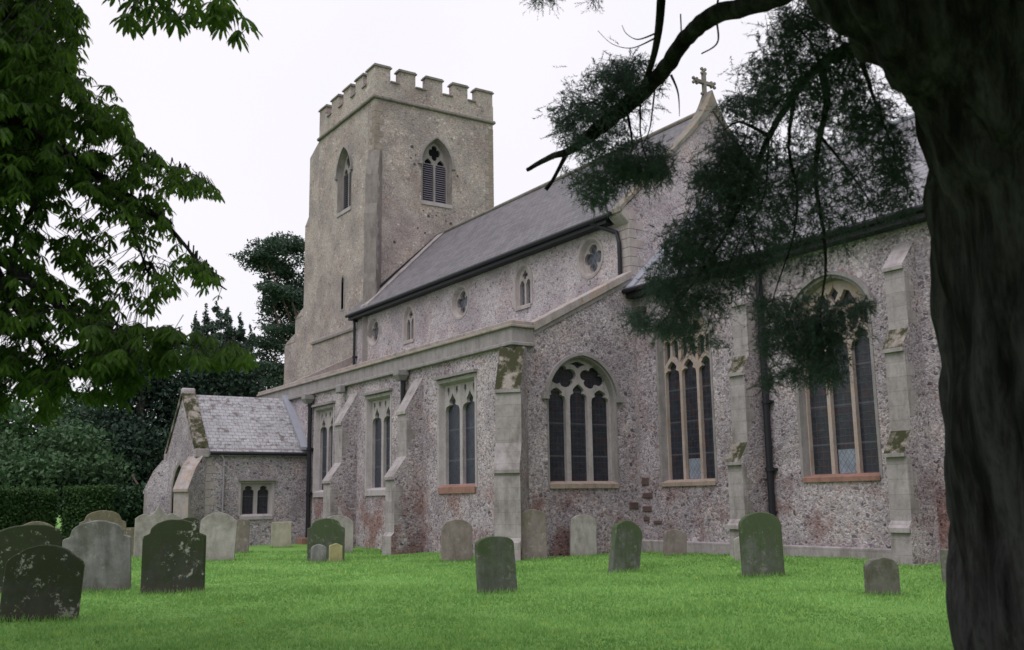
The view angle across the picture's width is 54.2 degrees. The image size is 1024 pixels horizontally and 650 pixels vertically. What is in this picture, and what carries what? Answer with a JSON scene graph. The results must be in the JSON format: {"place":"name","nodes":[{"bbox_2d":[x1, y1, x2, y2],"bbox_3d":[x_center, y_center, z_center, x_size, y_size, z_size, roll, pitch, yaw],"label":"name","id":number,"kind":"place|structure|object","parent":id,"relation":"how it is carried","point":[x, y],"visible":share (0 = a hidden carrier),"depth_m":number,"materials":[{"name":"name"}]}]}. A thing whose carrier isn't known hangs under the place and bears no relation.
{"place":"outdoors","nodes":[
{"label":"outdoors","id":0,"kind":"place"},
{"bbox_2d":[0,0,913,442],"label":"sky","id":1,"kind":"structure","parent":0,"point":[249,122],"materials":[{"name":"white"}]},
{"bbox_2d":[0,515,953,649],"bbox_3d":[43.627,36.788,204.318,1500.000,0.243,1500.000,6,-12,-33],"label":"ground","id":2,"kind":"structure","parent":0,"point":[299,547],"depth_m":14.57,"materials":[{"name":"green plant"}]},
{"bbox_2d":[0,485,58,529],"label":"clipped hedge","id":3,"kind":"object","parent":2,"relation":"on","point":[20,505],"visible":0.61,"depth_m":33.49,"materials":[{"name":"green plant"}]},
{"bbox_2d":[0,524,61,591],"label":"gravestone","id":4,"kind":"object","parent":2,"relation":"on","point":[14,540],"visible":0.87,"depth_m":19.36,"materials":[{"name":"stone"}]},
{"bbox_2d":[24,521,53,526],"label":"gravestone","id":5,"kind":"object","parent":2,"relation":"on","point":[38,522],"visible":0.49,"depth_m":24.86,"materials":[{"name":"stone"}]},
{"bbox_2d":[0,544,84,621],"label":"gravestone","id":6,"kind":"object","parent":2,"relation":"on","point":[44,581],"visible":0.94,"depth_m":14.47,"materials":[{"name":"stone"}]},
{"bbox_2d":[0,379,133,455],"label":"distant tree","id":7,"kind":"object","parent":2,"relation":"on","point":[21,426],"visible":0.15,"depth_m":73.98,"materials":[{"name":"green plant"}]},
{"bbox_2d":[0,416,138,516],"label":"bushy tree","id":8,"kind":"object","parent":2,"relation":"on","point":[57,460],"visible":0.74,"depth_m":43.11,"materials":[{"name":"green plant"}]},
{"bbox_2d":[59,484,116,540],"bbox_3d":[-17.308,7.832,40.768,2.135,2.667,2.403,3,-11,-23],"label":"clipped hedge","id":9,"kind":"object","parent":2,"relation":"on","point":[80,503],"visible":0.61,"depth_m":39.89,"materials":[{"name":"green plant"}]},
{"bbox_2d":[62,520,130,590],"bbox_3d":[-8.062,4.613,19.417,1.270,1.614,0.110,0,-7,-12],"label":"gravestone","id":10,"kind":"object","parent":2,"relation":"on","point":[101,549],"visible":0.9,"depth_m":19.41,"materials":[{"name":"grey stone"}]},
{"bbox_2d":[94,634,107,644],"bbox_3d":[-4.829,3.711,11.754,0.173,0.130,0.291,6,-12,-33],"label":"weed","id":11,"kind":"object","parent":2,"relation":"on","point":[99,638],"visible":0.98,"depth_m":11.78,"materials":[{"name":"green plant"}]},
{"bbox_2d":[79,510,125,534],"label":"gravestone","id":12,"kind":"object","parent":2,"relation":"on","point":[110,516],"visible":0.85,"depth_m":26.29,"materials":[{"name":"stone"}]},
{"bbox_2d":[59,476,146,527],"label":"clipped hedge","id":13,"kind":"object","parent":2,"relation":"on","point":[128,503],"visible":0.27,"depth_m":42.45,"materials":[{"name":"green plant"}]},
{"bbox_2d":[126,527,134,554],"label":"gravestone","id":14,"kind":"object","parent":2,"relation":"on","point":[129,531],"visible":0.28,"depth_m":32.19,"materials":[{"name":"stone"}]},
{"bbox_2d":[0,0,262,429],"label":"chestnut tree","id":15,"kind":"object","parent":2,"relation":"on","point":[39,69],"visible":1,"depth_m":6.49,"materials":[{"name":"green plant"}]},
{"bbox_2d":[133,506,180,557],"bbox_3d":[-11.168,6.642,31.494,1.366,1.862,0.110,4,-11,-24],"label":"gravestone","id":16,"kind":"object","parent":2,"relation":"on","point":[145,524],"visible":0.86,"depth_m":31.35,"materials":[{"name":"stone"}]},
{"bbox_2d":[48,339,283,520],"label":"yew tree","id":17,"kind":"object","parent":2,"relation":"on","point":[141,442],"visible":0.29,"depth_m":55.84,"materials":[{"name":"green plant"}]},
{"bbox_2d":[140,519,205,594],"bbox_3d":[-6.327,4.456,18.705,1.145,1.613,0.130,0,-10,-6],"label":"gravestone","id":18,"kind":"object","parent":2,"relation":"on","point":[174,555],"visible":0.94,"depth_m":18.66,"materials":[{"name":"stone"}]},
{"bbox_2d":[183,517,198,525],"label":"gravestone","id":19,"kind":"object","parent":2,"relation":"on","point":[194,520],"visible":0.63,"depth_m":30.49,"materials":[{"name":"stone"}]},
{"bbox_2d":[181,311,204,365],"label":"columnar yew","id":20,"kind":"object","parent":2,"relation":"on","point":[196,326],"visible":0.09,"depth_m":61.78,"materials":[{"name":"green plant"}]},
{"bbox_2d":[189,303,213,350],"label":"columnar yew","id":21,"kind":"object","parent":2,"relation":"on","point":[205,320],"visible":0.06,"depth_m":64.03,"materials":[{"name":"green plant"}]},
{"bbox_2d":[205,301,228,368],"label":"columnar yew","id":22,"kind":"object","parent":2,"relation":"on","point":[212,329],"visible":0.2,"depth_m":62.18,"materials":[{"name":"green plant"}]},
{"bbox_2d":[200,512,237,561],"bbox_3d":[-8.565,6.290,29.082,1.055,1.657,0.110,4,-10,-8],"label":"gravestone","id":23,"kind":"object","parent":2,"relation":"on","point":[219,530],"visible":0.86,"depth_m":29.06,"materials":[{"name":"stone"}]},
{"bbox_2d":[219,307,235,346],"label":"columnar yew","id":24,"kind":"object","parent":2,"relation":"on","point":[226,320],"visible":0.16,"depth_m":64.31,"materials":[{"name":"green plant"}]},
{"bbox_2d":[227,312,251,384],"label":"columnar yew","id":25,"kind":"object","parent":2,"relation":"on","point":[240,332],"visible":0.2,"depth_m":62.57,"materials":[{"name":"green plant"}]},
{"bbox_2d":[235,519,249,552],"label":"gravestone","id":26,"kind":"object","parent":2,"relation":"on","point":[242,538],"visible":0.65,"depth_m":33.45,"materials":[{"name":"grey stone"}]},
{"bbox_2d":[231,616,256,625],"bbox_3d":[-3.595,3.941,13.322,0.230,0.130,0.333,-7,-12,31],"label":"weed","id":27,"kind":"object","parent":2,"relation":"on","point":[239,620],"visible":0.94,"depth_m":13.28,"materials":[{"name":"green plant"}]},
{"bbox_2d":[243,324,259,383],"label":"columnar yew","id":28,"kind":"object","parent":2,"relation":"on","point":[251,341],"visible":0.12,"depth_m":64.50,"materials":[{"name":"green plant"}]},
{"bbox_2d":[228,231,304,387],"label":"pine tree","id":29,"kind":"object","parent":2,"relation":"on","point":[286,299],"visible":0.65,"depth_m":77.59,"materials":[{"name":"green plant"}]},
{"bbox_2d":[271,522,291,547],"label":"gravestone","id":30,"kind":"object","parent":2,"relation":"on","point":[281,532],"visible":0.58,"depth_m":37.02,"materials":[{"name":"beige stone"}]},
{"bbox_2d":[310,544,326,561],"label":"gravestone","id":31,"kind":"object","parent":2,"relation":"on","point":[319,552],"visible":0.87,"depth_m":27.50,"materials":[{"name":"grey stone"}]},
{"bbox_2d":[307,518,344,560],"bbox_3d":[-5.255,6.197,28.251,1.041,1.460,0.110,2,-10,-16],"label":"gravestone","id":32,"kind":"object","parent":2,"relation":"on","point":[326,532],"visible":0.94,"depth_m":28.25,"materials":[{"name":"green stone"}]},
{"bbox_2d":[329,543,342,561],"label":"gravestone","id":33,"kind":"object","parent":2,"relation":"on","point":[335,552],"visible":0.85,"depth_m":27.40,"materials":[{"name":"stone"}]},
{"bbox_2d":[328,515,353,552],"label":"gravestone","id":34,"kind":"object","parent":2,"relation":"on","point":[346,523],"visible":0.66,"depth_m":32.71,"materials":[{"name":"stone"}]},
{"bbox_2d":[441,519,472,561],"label":"gravestone","id":35,"kind":"object","parent":2,"relation":"on","point":[456,539],"visible":0.87,"depth_m":27.25,"materials":[{"name":"grey stone"}]},
{"bbox_2d":[474,536,517,593],"bbox_3d":[-0.275,4.297,17.404,0.727,1.229,0.140,2,-14,-26],"label":"gravestone","id":36,"kind":"object","parent":2,"relation":"on","point":[495,562],"visible":0.87,"depth_m":17.36,"materials":[{"name":"green stone"}]},
{"bbox_2d":[522,509,547,560],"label":"gravestone","id":37,"kind":"object","parent":2,"relation":"on","point":[534,536],"visible":0.86,"depth_m":26.74,"materials":[{"name":"grey stone"}]},
{"bbox_2d":[143,63,949,565],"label":"church","id":38,"kind":"structure","parent":2,"relation":"on","point":[459,345],"depth_m":31.18,"materials":[{"name":"stone"}]},
{"bbox_2d":[170,460,182,513],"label":"doorway","id":39,"kind":"structure","parent":38,"relation":"in","point":[179,463],"depth_m":40.37,"materials":[{"name":"grey stone"}]},
{"bbox_2d":[238,478,276,519],"bbox_3d":[-10.038,6.818,39.208,1.500,1.580,0.400,6,-12,-33],"label":"window","id":40,"kind":"structure","parent":38,"relation":"in","point":[256,495],"depth_m":39.26,"materials":[{"name":"stone"}]},
{"bbox_2d":[311,401,334,496],"bbox_3d":[-7.303,4.895,39.242,0.460,3.660,2.120,6,-12,-33],"label":"window","id":41,"kind":"structure","parent":38,"relation":"in","point":[323,454],"depth_m":39.76,"materials":[{"name":"stone"}]},
{"bbox_2d":[340,275,344,311],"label":"slit window","id":42,"kind":"structure","parent":38,"relation":"in","point":[341,294],"depth_m":51.25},
{"bbox_2d":[334,145,352,217],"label":"window","id":43,"kind":"structure","parent":38,"relation":"in","point":[343,176],"depth_m":52.75,"materials":[{"name":"stone"}]},
{"bbox_2d":[367,316,379,346],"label":"window","id":44,"kind":"structure","parent":38,"relation":"in","point":[373,323],"depth_m":47.03,"materials":[{"name":"stone"}]},
{"bbox_2d":[362,388,392,495],"bbox_3d":[-4.625,4.148,35.208,0.460,3.660,2.220,6,-12,-33],"label":"window","id":45,"kind":"structure","parent":38,"relation":"in","point":[378,412],"depth_m":35.67,"materials":[{"name":"stone"}]},
{"bbox_2d":[402,304,414,344],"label":"window","id":46,"kind":"structure","parent":38,"relation":"in","point":[408,318],"depth_m":44.04,"materials":[{"name":"stone"}]},
{"bbox_2d":[418,137,455,208],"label":"window","id":47,"kind":"structure","parent":38,"relation":"in","point":[436,161],"depth_m":51.43,"materials":[{"name":"stone"}]},
{"bbox_2d":[433,368,477,493],"bbox_3d":[-1.618,3.308,30.679,0.460,3.660,2.520,6,-12,-33],"label":"window","id":48,"kind":"structure","parent":38,"relation":"in","point":[457,396],"depth_m":30.99,"materials":[{"name":"stone"}]},
{"bbox_2d":[451,284,468,319],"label":"window","id":49,"kind":"structure","parent":38,"relation":"in","point":[460,296],"depth_m":40.43,"materials":[{"name":"stone"}]},
{"bbox_2d":[513,262,532,310],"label":"window","id":50,"kind":"structure","parent":38,"relation":"in","point":[522,281],"depth_m":36.60,"materials":[{"name":"stone"}]},
{"bbox_2d":[541,352,623,488],"bbox_3d":[2.021,2.799,29.467,2.930,3.980,0.470,6,-12,-33],"label":"window","id":51,"kind":"structure","parent":38,"relation":"in","point":[582,434],"depth_m":29.65,"materials":[{"name":"glass"}]},
{"bbox_2d":[577,236,602,278],"bbox_3d":[2.703,-2.216,33.175,0.318,1.420,1.420,6,-12,-33],"label":"window","id":52,"kind":"structure","parent":38,"relation":"in","point":[590,253],"depth_m":33.35,"materials":[{"name":"stone"}]},
{"bbox_2d":[648,311,717,486],"bbox_3d":[5.097,2.043,29.007,0.490,5.180,2.720,6,-12,-33],"label":"window","id":53,"kind":"structure","parent":38,"relation":"in","point":[685,391],"depth_m":29.22,"materials":[{"name":"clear glass"}]},
{"bbox_2d":[786,271,882,482],"bbox_3d":[8.000,1.233,24.635,0.490,5.180,2.780,6,-12,-33],"label":"window","id":54,"kind":"structure","parent":38,"relation":"in","point":[839,437],"depth_m":24.58,"materials":[{"name":"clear glass"}]},
{"bbox_2d":[570,514,596,555],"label":"gravestone","id":55,"kind":"object","parent":2,"relation":"on","point":[583,534],"visible":0.88,"depth_m":28.02,"materials":[{"name":"stone"}]},
{"bbox_2d":[608,520,641,572],"bbox_3d":[2.510,5.019,22.118,0.756,1.381,0.170,19,-24,-27],"label":"gravestone","id":56,"kind":"object","parent":2,"relation":"on","point":[626,544],"visible":0.88,"depth_m":22.06,"materials":[{"name":"green stone"}]},
{"bbox_2d":[663,529,686,555],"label":"gravestone","id":57,"kind":"object","parent":2,"relation":"on","point":[675,541],"visible":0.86,"depth_m":27.20,"materials":[{"name":"grey stone"}]},
{"bbox_2d":[733,537,740,561],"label":"gravestone","id":58,"kind":"object","parent":2,"relation":"on","point":[736,543],"visible":0.3,"depth_m":23.51,"materials":[{"name":"stone"}]},
{"bbox_2d":[738,512,784,576],"bbox_3d":[5.052,4.563,20.246,0.872,1.530,0.140,0,-10,-9],"label":"gravestone","id":59,"kind":"object","parent":2,"relation":"on","point":[760,542],"visible":0.89,"depth_m":20.20,"materials":[{"name":"green stone"}]},
{"bbox_2d":[519,0,1023,649],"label":"conifer tree","id":60,"kind":"object","parent":2,"relation":"on","point":[953,70],"visible":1,"depth_m":4.88,"materials":[{"name":"green plant"}]},
{"bbox_2d":[863,556,900,595],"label":"gravestone","id":61,"kind":"object","parent":2,"relation":"on","point":[881,573],"visible":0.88,"depth_m":16.30,"materials":[{"name":"stone"}]},
{"bbox_2d":[939,549,947,584],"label":"gravestone","id":62,"kind":"object","parent":2,"relation":"on","point":[943,555],"visible":0.24,"depth_m":17.73,"materials":[{"name":"stone"}]}
]}

